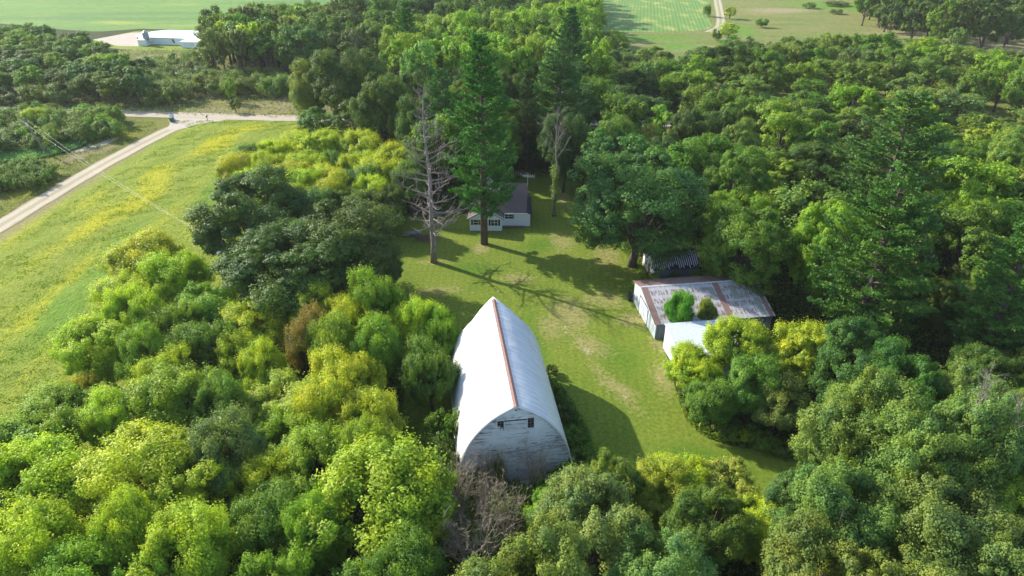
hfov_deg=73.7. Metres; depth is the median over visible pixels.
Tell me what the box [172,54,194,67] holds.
shrub
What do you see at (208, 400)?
box elder tree
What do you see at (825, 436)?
oak tree
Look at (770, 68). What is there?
ash tree
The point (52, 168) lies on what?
bush
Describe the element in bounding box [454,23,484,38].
maple tree
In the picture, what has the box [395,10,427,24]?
maple tree
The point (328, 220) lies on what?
oak tree
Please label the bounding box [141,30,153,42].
feed bin
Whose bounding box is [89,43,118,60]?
ash tree
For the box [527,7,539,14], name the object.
maple tree
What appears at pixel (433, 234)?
dead tree
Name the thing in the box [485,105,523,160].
oak tree
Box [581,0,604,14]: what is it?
maple tree
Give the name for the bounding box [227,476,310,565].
box elder tree
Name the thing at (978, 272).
oak tree
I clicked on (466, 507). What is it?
bush
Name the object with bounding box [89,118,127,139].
shrub
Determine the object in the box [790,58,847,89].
ash tree
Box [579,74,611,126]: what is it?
oak tree
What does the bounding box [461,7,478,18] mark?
maple tree
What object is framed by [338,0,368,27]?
basswood tree
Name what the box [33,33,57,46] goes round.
ash tree
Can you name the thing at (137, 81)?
ash tree
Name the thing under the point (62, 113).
shrub
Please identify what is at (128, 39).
gravel yard
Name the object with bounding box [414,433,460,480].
bush
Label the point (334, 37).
basswood tree
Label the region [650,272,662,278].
bush
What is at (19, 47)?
ash tree
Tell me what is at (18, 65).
ash tree
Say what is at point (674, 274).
bush
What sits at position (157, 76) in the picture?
shrub
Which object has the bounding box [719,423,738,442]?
bush
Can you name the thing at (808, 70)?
ash tree
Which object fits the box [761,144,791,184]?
maple tree
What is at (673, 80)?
ash tree
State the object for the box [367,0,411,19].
basswood tree
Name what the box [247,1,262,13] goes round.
maple tree
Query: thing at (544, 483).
bush
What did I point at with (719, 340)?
box elder tree
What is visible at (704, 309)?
box elder tree
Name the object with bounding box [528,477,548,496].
bush
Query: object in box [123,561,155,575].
box elder tree
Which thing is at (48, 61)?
ash tree
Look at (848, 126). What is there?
ash tree
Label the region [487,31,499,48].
maple tree
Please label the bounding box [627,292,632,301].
barrel
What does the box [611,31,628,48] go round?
ash tree
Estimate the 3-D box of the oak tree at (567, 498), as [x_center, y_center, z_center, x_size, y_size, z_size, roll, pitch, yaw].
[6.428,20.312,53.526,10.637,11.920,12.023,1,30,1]
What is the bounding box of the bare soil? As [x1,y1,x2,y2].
[72,137,117,151]
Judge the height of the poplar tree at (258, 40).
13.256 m
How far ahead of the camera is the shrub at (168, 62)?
214.78 m
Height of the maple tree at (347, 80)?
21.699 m
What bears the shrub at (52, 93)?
on the rough field at (215, 99)
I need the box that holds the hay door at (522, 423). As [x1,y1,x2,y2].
[504,419,526,429]
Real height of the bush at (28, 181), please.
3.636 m
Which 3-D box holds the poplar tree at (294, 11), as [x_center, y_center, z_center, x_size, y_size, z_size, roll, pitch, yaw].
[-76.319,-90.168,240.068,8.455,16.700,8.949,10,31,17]
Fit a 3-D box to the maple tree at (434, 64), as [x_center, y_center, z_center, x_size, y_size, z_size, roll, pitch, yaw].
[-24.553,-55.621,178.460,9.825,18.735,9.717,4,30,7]
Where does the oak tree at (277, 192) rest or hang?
on the meadow
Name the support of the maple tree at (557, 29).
on the ground at (536, 162)
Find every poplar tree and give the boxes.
[193,32,214,67]
[212,19,232,65]
[216,12,236,62]
[220,26,249,67]
[222,18,246,69]
[227,3,256,53]
[231,12,248,59]
[234,21,263,69]
[246,20,265,66]
[247,34,274,66]
[250,6,269,18]
[250,16,271,30]
[258,19,278,66]
[262,6,279,17]
[268,1,290,10]
[277,7,305,18]
[282,12,298,26]
[292,16,309,26]
[312,6,333,14]
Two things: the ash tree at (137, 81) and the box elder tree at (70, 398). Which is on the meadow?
the box elder tree at (70, 398)
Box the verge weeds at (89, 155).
[0,120,155,214]
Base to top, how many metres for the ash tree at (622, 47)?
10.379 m
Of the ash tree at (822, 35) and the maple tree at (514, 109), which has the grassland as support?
the ash tree at (822, 35)
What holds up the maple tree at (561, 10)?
on the ground at (536, 162)
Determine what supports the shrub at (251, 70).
on the rough field at (215, 99)
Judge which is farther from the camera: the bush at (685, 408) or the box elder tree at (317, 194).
the box elder tree at (317, 194)
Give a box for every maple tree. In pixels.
[192,24,229,69]
[198,13,218,60]
[199,3,221,29]
[205,13,227,26]
[207,26,230,68]
[231,11,250,62]
[235,26,247,66]
[245,28,267,69]
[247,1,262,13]
[253,1,270,9]
[266,48,279,67]
[269,9,284,20]
[269,30,298,75]
[270,16,279,24]
[277,3,296,12]
[278,15,298,66]
[287,58,338,128]
[292,0,313,8]
[293,16,322,64]
[295,2,319,17]
[295,105,337,134]
[305,41,389,129]
[316,7,328,14]
[319,0,339,16]
[328,98,375,133]
[329,0,342,6]
[342,21,353,32]
[346,71,410,143]
[377,39,405,77]
[378,23,403,61]
[387,32,429,72]
[394,68,426,126]
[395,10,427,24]
[399,38,438,91]
[400,39,437,91]
[400,109,464,196]
[405,24,435,46]
[410,12,429,17]
[419,10,446,30]
[423,33,458,82]
[424,21,449,37]
[426,29,444,66]
[427,26,467,59]
[435,13,476,29]
[438,38,468,78]
[439,70,464,90]
[443,34,471,72]
[448,9,481,35]
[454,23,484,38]
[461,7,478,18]
[466,32,510,74]
[468,27,512,47]
[469,10,493,28]
[484,98,522,143]
[487,18,509,37]
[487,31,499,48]
[489,16,515,37]
[490,8,520,28]
[490,34,519,80]
[499,8,532,36]
[502,23,524,38]
[502,45,536,86]
[508,33,542,83]
[509,100,542,154]
[510,33,549,79]
[516,10,537,33]
[517,6,528,27]
[525,9,548,28]
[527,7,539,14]
[530,14,564,30]
[530,18,561,51]
[531,0,555,9]
[533,24,550,83]
[536,49,583,83]
[541,3,558,14]
[542,36,576,59]
[545,2,579,25]
[549,21,582,39]
[557,0,577,6]
[565,0,576,6]
[573,3,601,29]
[576,21,603,53]
[576,37,617,80]
[577,15,599,30]
[578,16,595,34]
[580,127,648,182]
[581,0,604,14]
[584,0,607,31]
[594,114,640,142]
[641,140,695,221]
[745,147,810,199]
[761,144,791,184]
[767,176,856,235]
[792,120,842,174]
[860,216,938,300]
[884,191,954,262]
[924,154,1023,202]
[925,199,1008,273]
[970,187,1023,248]
[981,164,1023,214]
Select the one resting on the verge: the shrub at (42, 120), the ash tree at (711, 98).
the shrub at (42, 120)
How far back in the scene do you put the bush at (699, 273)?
100.16 m
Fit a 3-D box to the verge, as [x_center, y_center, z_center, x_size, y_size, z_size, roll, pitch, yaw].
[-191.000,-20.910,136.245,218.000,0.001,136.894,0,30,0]
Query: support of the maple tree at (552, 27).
on the ground at (536, 162)
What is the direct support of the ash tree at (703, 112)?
on the ground at (536, 162)
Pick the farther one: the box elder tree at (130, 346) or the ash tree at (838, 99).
the ash tree at (838, 99)
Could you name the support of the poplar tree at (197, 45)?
on the rough field at (215, 99)
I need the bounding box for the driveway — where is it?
[0,127,179,232]
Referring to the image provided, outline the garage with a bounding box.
[663,319,739,381]
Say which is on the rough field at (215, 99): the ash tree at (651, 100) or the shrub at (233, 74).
the shrub at (233, 74)
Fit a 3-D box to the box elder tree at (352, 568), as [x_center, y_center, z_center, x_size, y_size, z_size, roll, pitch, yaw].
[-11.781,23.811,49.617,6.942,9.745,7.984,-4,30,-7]
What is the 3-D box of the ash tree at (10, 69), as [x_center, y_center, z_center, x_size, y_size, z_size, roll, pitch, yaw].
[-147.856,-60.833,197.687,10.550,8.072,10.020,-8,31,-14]
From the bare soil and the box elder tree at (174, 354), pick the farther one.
the bare soil
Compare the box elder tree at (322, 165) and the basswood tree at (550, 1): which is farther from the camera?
the basswood tree at (550, 1)
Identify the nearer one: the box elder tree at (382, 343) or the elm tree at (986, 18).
the box elder tree at (382, 343)
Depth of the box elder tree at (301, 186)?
112.39 m
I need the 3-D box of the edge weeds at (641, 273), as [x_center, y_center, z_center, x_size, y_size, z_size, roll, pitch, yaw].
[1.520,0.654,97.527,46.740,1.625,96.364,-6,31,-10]
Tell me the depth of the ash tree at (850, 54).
190.95 m
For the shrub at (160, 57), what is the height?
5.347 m
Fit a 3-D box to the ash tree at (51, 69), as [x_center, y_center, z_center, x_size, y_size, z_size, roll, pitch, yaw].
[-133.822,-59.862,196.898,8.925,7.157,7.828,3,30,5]
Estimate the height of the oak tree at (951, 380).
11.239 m
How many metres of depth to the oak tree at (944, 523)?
48.96 m
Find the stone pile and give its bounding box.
[403,231,421,235]
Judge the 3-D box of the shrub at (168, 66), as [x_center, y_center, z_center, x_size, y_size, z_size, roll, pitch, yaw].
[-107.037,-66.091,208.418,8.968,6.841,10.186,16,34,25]
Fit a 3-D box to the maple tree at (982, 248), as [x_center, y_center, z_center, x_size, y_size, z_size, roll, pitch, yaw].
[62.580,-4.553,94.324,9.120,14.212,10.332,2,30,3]
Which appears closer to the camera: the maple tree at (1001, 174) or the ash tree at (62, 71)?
the maple tree at (1001, 174)
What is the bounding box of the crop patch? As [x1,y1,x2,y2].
[0,134,108,160]
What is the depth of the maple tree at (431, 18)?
216.81 m
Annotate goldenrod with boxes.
[1,123,292,400]
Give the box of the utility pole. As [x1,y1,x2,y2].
[21,119,45,151]
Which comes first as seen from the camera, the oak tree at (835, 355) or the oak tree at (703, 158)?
the oak tree at (835, 355)
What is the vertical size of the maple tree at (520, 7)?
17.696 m
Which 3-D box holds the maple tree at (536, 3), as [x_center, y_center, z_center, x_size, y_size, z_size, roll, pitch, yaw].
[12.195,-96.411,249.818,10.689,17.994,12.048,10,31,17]
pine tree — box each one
[389,0,424,49]
[420,67,471,182]
[442,31,518,244]
[522,37,600,149]
[548,6,591,87]
[806,159,945,340]
[819,89,960,228]
[945,220,1023,354]
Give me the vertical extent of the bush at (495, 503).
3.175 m
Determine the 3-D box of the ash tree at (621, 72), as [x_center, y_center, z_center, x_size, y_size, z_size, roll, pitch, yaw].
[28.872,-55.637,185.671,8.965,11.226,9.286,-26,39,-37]
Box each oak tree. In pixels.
[182,162,316,269]
[209,216,361,319]
[272,195,404,288]
[364,244,404,286]
[393,75,418,92]
[393,92,434,145]
[413,85,429,107]
[419,80,460,110]
[448,79,475,104]
[449,66,484,79]
[451,103,485,166]
[451,508,595,575]
[466,70,505,96]
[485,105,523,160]
[498,70,519,100]
[509,72,537,100]
[526,459,658,575]
[536,107,591,192]
[553,75,585,119]
[566,148,713,273]
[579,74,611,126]
[580,447,642,515]
[585,112,637,155]
[598,510,719,575]
[636,134,676,208]
[641,123,681,143]
[658,483,765,570]
[670,106,717,151]
[676,131,750,214]
[695,199,799,296]
[700,188,784,259]
[702,144,772,212]
[717,116,764,152]
[756,503,881,575]
[761,459,823,517]
[762,455,923,574]
[782,198,864,305]
[783,138,853,205]
[788,360,946,478]
[807,313,896,403]
[815,526,966,575]
[821,381,884,456]
[840,153,893,207]
[852,402,1010,528]
[855,463,1023,575]
[859,333,946,413]
[893,135,960,168]
[903,150,946,196]
[916,276,986,346]
[923,177,1001,271]
[926,380,1023,490]
[929,511,1023,575]
[934,356,1020,422]
[940,137,990,173]
[941,159,969,191]
[945,340,1023,390]
[946,260,1008,299]
[956,261,1023,321]
[960,468,1023,571]
[973,137,1023,199]
[983,388,1023,454]
[988,124,1023,157]
[998,346,1023,384]
[1001,462,1023,510]
[1007,295,1023,346]
[1011,382,1023,392]
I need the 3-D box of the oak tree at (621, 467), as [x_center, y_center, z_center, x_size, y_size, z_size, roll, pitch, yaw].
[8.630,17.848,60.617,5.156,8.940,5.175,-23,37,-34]
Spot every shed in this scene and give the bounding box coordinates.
[633,273,775,338]
[642,248,700,277]
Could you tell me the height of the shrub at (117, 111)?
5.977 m
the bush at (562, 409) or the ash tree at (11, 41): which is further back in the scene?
the ash tree at (11, 41)
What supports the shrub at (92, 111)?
on the verge
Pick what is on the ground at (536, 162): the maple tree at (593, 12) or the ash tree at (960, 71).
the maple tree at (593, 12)
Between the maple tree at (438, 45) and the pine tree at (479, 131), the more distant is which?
the maple tree at (438, 45)
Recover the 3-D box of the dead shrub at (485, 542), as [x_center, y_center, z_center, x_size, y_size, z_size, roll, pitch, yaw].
[-2.671,21.192,53.812,7.318,9.909,6.438,13,32,21]
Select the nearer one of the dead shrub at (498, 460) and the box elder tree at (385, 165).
the dead shrub at (498, 460)
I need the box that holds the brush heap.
[407,233,445,243]
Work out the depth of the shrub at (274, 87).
191.57 m
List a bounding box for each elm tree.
[719,22,739,39]
[724,6,736,18]
[852,0,879,25]
[870,0,894,27]
[870,0,905,31]
[879,1,905,30]
[891,0,912,27]
[899,0,936,38]
[907,0,932,30]
[912,1,951,36]
[919,0,938,7]
[926,0,961,39]
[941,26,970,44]
[944,0,987,42]
[954,0,991,44]
[972,0,1008,48]
[989,0,1007,22]
[995,4,1023,47]
[1003,0,1017,13]
[1004,0,1023,43]
[1011,0,1020,33]
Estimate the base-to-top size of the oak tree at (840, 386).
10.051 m
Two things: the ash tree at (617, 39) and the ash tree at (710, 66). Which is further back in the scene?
the ash tree at (617, 39)
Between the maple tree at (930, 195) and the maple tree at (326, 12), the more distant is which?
the maple tree at (326, 12)
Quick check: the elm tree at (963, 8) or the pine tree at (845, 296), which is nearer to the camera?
the pine tree at (845, 296)
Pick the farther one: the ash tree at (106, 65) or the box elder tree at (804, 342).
the ash tree at (106, 65)
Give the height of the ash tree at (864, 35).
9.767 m
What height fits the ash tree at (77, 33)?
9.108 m
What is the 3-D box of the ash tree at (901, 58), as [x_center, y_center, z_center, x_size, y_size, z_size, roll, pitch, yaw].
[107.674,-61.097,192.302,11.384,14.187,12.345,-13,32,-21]
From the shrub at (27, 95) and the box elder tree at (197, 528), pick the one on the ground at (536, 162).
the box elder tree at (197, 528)
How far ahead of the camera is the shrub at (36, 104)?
171.96 m
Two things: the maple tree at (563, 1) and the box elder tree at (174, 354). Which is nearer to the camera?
the box elder tree at (174, 354)
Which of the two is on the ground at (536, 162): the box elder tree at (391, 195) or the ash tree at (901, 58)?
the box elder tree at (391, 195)
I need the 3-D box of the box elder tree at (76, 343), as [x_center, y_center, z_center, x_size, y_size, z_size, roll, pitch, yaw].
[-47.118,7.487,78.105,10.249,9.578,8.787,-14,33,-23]
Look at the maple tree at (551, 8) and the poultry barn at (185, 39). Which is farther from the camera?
the poultry barn at (185, 39)
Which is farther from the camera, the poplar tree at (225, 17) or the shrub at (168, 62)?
the poplar tree at (225, 17)
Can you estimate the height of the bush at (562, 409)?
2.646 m
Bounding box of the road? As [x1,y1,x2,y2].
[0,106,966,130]
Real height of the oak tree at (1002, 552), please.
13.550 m
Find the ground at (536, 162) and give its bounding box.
[0,4,1023,575]
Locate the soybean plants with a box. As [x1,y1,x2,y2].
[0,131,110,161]
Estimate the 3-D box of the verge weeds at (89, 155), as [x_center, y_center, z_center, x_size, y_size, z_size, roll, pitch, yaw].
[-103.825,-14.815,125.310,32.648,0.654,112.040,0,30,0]
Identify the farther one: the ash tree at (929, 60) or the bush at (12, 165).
the ash tree at (929, 60)
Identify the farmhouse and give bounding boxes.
[467,174,534,230]
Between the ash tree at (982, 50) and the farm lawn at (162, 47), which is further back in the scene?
the farm lawn at (162, 47)
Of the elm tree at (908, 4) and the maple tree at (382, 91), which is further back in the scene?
the elm tree at (908, 4)
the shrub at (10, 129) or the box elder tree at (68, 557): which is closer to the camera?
the box elder tree at (68, 557)
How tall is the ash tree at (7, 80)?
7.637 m
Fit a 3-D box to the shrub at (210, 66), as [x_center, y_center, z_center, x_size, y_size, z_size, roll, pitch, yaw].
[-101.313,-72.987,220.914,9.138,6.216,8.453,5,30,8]
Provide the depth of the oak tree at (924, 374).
67.27 m
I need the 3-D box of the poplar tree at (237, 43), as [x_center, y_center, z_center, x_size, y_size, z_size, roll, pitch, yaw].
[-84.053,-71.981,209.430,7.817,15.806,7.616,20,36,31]
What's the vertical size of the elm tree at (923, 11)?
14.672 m
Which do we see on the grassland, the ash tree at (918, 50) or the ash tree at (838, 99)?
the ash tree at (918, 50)
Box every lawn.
[94,31,196,49]
[388,177,799,549]
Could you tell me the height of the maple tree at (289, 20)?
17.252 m
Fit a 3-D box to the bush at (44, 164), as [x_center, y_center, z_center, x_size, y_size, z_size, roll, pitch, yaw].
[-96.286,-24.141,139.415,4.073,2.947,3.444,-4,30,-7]
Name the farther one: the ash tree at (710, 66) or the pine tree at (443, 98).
the ash tree at (710, 66)
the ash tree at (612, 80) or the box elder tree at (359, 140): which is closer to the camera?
the box elder tree at (359, 140)
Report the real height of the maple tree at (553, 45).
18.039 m
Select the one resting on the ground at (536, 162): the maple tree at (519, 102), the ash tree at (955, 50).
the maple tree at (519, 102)
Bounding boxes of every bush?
[0,158,10,164]
[0,162,13,174]
[0,163,18,169]
[0,175,19,188]
[0,178,8,191]
[5,168,24,180]
[9,159,25,164]
[16,164,30,172]
[18,172,38,183]
[18,175,35,189]
[19,156,39,164]
[21,163,36,173]
[26,156,45,168]
[27,167,51,176]
[30,163,47,168]
[30,169,52,186]
[36,161,61,176]
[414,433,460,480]
[423,406,459,450]
[452,491,473,519]
[455,465,488,488]
[458,475,490,505]
[483,488,511,522]
[487,450,507,489]
[498,477,522,504]
[507,483,533,519]
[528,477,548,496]
[531,466,557,486]
[546,364,557,375]
[550,459,576,475]
[551,382,566,400]
[556,403,575,422]
[564,425,585,447]
[568,444,597,468]
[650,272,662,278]
[667,270,686,277]
[682,400,690,413]
[689,268,712,276]
[712,414,742,431]
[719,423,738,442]
[733,425,748,441]
[745,423,763,441]
[748,430,777,451]
[771,438,796,457]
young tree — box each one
[222,78,236,98]
[229,98,241,112]
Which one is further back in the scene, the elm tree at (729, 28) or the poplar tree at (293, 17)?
the elm tree at (729, 28)
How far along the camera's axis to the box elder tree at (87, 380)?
72.75 m
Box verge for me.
[0,117,169,217]
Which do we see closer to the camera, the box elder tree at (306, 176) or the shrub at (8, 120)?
the box elder tree at (306, 176)
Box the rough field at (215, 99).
[0,50,342,114]
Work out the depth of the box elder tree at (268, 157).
125.34 m
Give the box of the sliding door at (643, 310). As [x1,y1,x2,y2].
[639,297,647,323]
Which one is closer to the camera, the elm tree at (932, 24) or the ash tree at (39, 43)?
the ash tree at (39, 43)
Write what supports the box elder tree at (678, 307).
on the ground at (536, 162)
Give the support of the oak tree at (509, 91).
on the ground at (536, 162)
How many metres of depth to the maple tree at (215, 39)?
208.69 m
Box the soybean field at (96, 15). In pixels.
[0,0,370,31]
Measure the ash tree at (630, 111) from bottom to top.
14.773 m
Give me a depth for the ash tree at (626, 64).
190.31 m
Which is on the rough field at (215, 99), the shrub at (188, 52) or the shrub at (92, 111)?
the shrub at (188, 52)
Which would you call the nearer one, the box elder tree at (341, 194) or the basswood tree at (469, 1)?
the box elder tree at (341, 194)
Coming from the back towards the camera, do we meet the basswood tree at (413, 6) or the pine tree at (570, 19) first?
the basswood tree at (413, 6)
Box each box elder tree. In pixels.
[0,412,75,490]
[0,425,94,521]
[0,485,91,575]
[0,495,20,557]
[6,568,33,575]
[11,376,114,450]
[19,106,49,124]
[21,526,138,575]
[42,306,142,386]
[55,370,100,414]
[58,412,194,534]
[69,382,143,455]
[81,481,166,571]
[83,268,176,320]
[94,224,191,277]
[98,278,166,339]
[111,316,168,381]
[117,359,233,432]
[122,341,192,385]
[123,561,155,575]
[126,487,246,575]
[135,296,201,340]
[136,247,215,304]
[141,435,243,522]
[161,314,238,373]
[169,280,241,325]
[180,400,270,498]
[188,369,255,448]
[213,327,265,380]
[214,150,256,179]
[217,290,291,351]
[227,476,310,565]
[229,442,306,505]
[230,540,314,575]
[233,142,259,167]
[233,166,269,205]
[233,334,289,392]
[239,365,325,447]
[250,148,286,170]
[253,136,299,151]
[253,402,325,477]
[256,138,292,160]
[258,182,308,217]
[270,157,316,176]
[276,483,344,575]
[280,128,314,147]
[280,415,352,505]
[282,149,308,156]
[282,357,357,429]
[283,297,326,375]
[285,150,329,164]
[285,161,332,188]
[286,279,333,326]
[286,427,459,568]
[291,127,341,156]
[295,185,341,213]
[298,305,356,368]
[304,340,387,408]
[306,161,352,195]
[309,127,345,137]
[314,159,338,169]
[320,148,345,167]
[324,288,363,328]
[326,556,379,575]
[328,379,408,439]
[330,133,347,152]
[332,186,371,229]
[332,290,353,298]
[336,126,386,160]
[336,152,360,170]
[336,410,405,450]
[341,162,380,194]
[342,299,405,378]
[345,261,407,322]
[348,172,389,203]
[352,148,379,161]
[352,154,405,183]
[356,306,396,342]
[359,517,450,575]
[363,180,405,228]
[371,138,412,169]
[387,158,428,212]
[391,292,449,351]
[394,330,460,412]
[424,302,461,358]
[620,452,690,521]
[648,450,722,517]
[662,336,727,392]
[663,288,696,322]
[682,376,737,428]
[696,296,717,320]
[701,309,775,367]
[703,452,761,513]
[719,490,787,564]
[720,352,783,421]
[748,368,812,432]
[769,316,835,381]
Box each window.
[473,220,480,224]
[491,220,497,225]
[496,420,504,431]
[505,214,511,218]
[527,417,534,428]
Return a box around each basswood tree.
[272,21,337,67]
[304,11,348,43]
[324,26,370,63]
[331,8,364,34]
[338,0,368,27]
[355,17,398,57]
[362,5,400,43]
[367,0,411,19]
[392,0,429,13]
[400,0,425,15]
[412,0,434,11]
[430,0,464,30]
[439,0,473,13]
[464,0,494,9]
[473,0,509,14]
[474,4,497,27]
[494,0,529,10]
[498,1,530,17]
[524,0,558,9]
[532,0,555,8]
[541,0,564,5]
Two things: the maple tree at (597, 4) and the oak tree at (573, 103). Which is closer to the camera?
the oak tree at (573, 103)
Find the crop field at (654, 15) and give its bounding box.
[601,0,711,31]
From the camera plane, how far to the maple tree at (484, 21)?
214.44 m
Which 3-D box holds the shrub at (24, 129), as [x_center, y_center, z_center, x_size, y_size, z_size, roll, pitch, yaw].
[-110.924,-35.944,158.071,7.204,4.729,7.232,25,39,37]
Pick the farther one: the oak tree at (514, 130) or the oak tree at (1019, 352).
the oak tree at (514, 130)
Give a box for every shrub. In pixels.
[0,84,36,102]
[0,107,19,119]
[0,119,6,130]
[0,121,34,139]
[0,132,42,150]
[1,104,26,111]
[3,108,24,126]
[10,114,38,131]
[14,126,45,139]
[16,82,48,102]
[18,99,42,108]
[24,127,57,148]
[35,115,59,127]
[37,103,64,109]
[37,113,69,131]
[38,80,83,103]
[41,105,55,119]
[42,121,71,140]
[52,106,74,119]
[58,119,91,140]
[66,109,92,126]
[67,103,92,117]
[75,106,99,122]
[78,112,116,132]
[83,101,105,114]
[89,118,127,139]
[93,105,126,122]
[103,104,123,121]
[141,54,165,61]
[143,84,177,105]
[144,70,171,88]
[146,77,187,93]
[147,62,176,77]
[148,58,180,69]
[152,68,181,79]
[156,77,193,99]
[163,50,189,61]
[166,73,194,82]
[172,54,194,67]
[172,60,204,73]
[174,64,217,77]
[182,68,219,87]
[183,49,202,60]
[184,54,213,68]
[185,73,219,94]
[204,74,237,95]
[215,65,245,75]
[215,68,240,87]
[229,65,261,86]
[232,72,273,92]
[249,70,282,82]
[254,76,286,97]
[260,66,286,78]
[263,71,288,89]
[276,73,305,96]
[435,496,513,573]
[437,502,478,560]
[440,448,482,522]
[461,466,521,533]
[472,447,522,490]
[474,472,534,542]
[498,433,561,492]
[520,484,551,533]
[703,2,711,15]
[712,27,722,40]
[754,18,768,25]
[802,2,816,7]
[822,0,850,6]
[829,8,842,14]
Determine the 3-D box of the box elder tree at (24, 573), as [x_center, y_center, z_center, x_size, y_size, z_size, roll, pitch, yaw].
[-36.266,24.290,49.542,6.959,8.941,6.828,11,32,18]
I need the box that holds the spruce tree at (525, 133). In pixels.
[513,69,542,174]
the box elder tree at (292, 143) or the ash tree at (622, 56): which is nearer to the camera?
the box elder tree at (292, 143)
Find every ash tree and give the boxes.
[0,26,11,34]
[0,37,17,49]
[0,43,31,58]
[0,50,22,63]
[0,63,16,83]
[0,69,30,87]
[1,23,20,34]
[1,56,22,66]
[3,29,26,39]
[4,32,27,47]
[10,57,42,79]
[13,64,45,87]
[15,49,47,70]
[16,22,34,28]
[17,27,30,44]
[19,34,38,52]
[27,46,47,54]
[28,25,56,35]
[29,66,59,85]
[32,52,61,67]
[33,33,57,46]
[34,34,58,53]
[37,24,50,35]
[38,71,71,92]
[41,51,67,71]
[44,38,66,56]
[48,41,81,57]
[51,46,86,64]
[56,67,83,77]
[57,32,91,42]
[60,58,84,73]
[62,30,92,46]
[62,35,88,52]
[62,63,102,94]
[69,69,113,99]
[79,40,108,56]
[81,52,104,57]
[81,56,112,80]
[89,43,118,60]
[91,74,129,104]
[96,52,130,71]
[100,58,129,76]
[104,52,129,64]
[111,65,145,96]
[119,69,150,104]
[122,66,151,88]
[128,56,157,69]
[586,45,608,76]
[587,31,629,59]
[587,73,619,102]
[590,34,614,52]
[600,87,649,133]
[606,84,673,126]
[607,48,640,65]
[607,62,634,94]
[610,60,640,84]
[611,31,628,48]
[615,41,634,61]
[623,64,658,96]
[624,57,682,97]
[630,46,674,63]
[643,104,684,140]
[649,50,678,92]
[656,68,717,107]
[676,55,695,88]
[677,83,719,113]
[681,54,719,86]
[683,45,726,64]
[689,108,717,137]
[694,86,743,133]
[699,42,755,84]
[703,105,744,150]
[715,75,773,99]
[716,63,748,89]
[716,93,761,132]
[717,35,740,49]
[723,35,759,72]
[740,96,786,133]
[745,44,789,94]
[748,60,784,93]
[749,96,795,156]
[754,41,782,55]
[757,99,818,161]
[764,41,805,84]
[776,61,823,93]
[778,36,796,45]
[782,40,819,65]
[783,91,826,122]
[784,90,833,125]
[786,36,818,61]
[788,76,827,107]
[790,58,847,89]
[793,98,840,143]
[798,45,834,69]
[816,32,859,50]
[816,33,844,72]
[825,45,850,77]
[825,81,881,121]
[827,116,895,160]
[830,60,885,106]
[834,105,886,138]
[837,45,876,79]
[838,32,862,61]
[853,58,898,91]
[856,31,904,62]
[856,37,882,50]
[860,33,878,42]
[874,46,916,94]
[875,49,922,75]
[875,84,942,123]
[879,101,955,142]
[885,74,926,100]
[893,37,925,52]
[900,56,943,85]
[905,36,943,57]
[906,52,954,92]
[914,43,949,65]
[925,81,961,110]
[925,87,988,132]
[932,42,967,68]
[932,64,977,97]
[944,45,979,84]
[952,69,998,115]
[952,110,1022,148]
[953,121,1008,156]
[959,48,1014,84]
[962,45,988,60]
[969,49,1005,88]
[985,53,1023,111]
[989,45,1023,61]
[999,106,1023,126]
[1000,65,1023,119]
[1002,56,1023,75]
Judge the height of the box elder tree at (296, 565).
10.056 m
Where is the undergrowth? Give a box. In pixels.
[78,168,1019,575]
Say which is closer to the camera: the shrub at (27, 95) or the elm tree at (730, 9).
the shrub at (27, 95)
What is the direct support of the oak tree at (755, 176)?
on the ground at (536, 162)
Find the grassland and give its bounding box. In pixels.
[605,0,1023,122]
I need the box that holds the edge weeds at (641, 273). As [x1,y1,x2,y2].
[379,171,824,566]
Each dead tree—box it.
[392,83,470,263]
[537,103,571,215]
[958,361,1007,428]
[986,389,1023,458]
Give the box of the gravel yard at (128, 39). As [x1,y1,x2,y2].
[93,32,148,45]
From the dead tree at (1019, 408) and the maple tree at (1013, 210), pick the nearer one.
the dead tree at (1019, 408)
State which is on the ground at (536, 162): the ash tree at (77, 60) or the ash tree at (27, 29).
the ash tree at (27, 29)
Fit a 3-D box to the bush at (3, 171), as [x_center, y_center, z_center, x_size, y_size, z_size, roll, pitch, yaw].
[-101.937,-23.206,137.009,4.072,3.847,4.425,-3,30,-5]
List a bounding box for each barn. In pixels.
[134,30,200,47]
[451,297,572,487]
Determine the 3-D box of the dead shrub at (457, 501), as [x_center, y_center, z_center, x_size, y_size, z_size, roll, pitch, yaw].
[-4.720,17.939,61.011,5.231,8.338,4.723,-26,39,-37]
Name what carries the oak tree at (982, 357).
on the ground at (536, 162)
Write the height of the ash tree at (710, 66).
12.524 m
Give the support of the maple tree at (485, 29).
on the ground at (536, 162)
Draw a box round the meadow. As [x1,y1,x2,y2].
[0,120,347,572]
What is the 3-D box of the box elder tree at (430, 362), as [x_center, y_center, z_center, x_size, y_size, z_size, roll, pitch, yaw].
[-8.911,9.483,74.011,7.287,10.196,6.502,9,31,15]
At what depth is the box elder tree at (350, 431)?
60.71 m
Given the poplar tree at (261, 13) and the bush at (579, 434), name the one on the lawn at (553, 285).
the bush at (579, 434)
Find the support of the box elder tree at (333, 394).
on the ground at (536, 162)
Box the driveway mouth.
[167,118,221,129]
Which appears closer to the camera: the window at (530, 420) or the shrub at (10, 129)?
the window at (530, 420)
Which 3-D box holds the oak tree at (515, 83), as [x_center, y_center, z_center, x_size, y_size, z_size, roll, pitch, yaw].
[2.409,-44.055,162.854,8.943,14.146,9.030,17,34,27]
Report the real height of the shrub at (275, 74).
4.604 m
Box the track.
[704,0,725,32]
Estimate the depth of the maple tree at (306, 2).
263.31 m

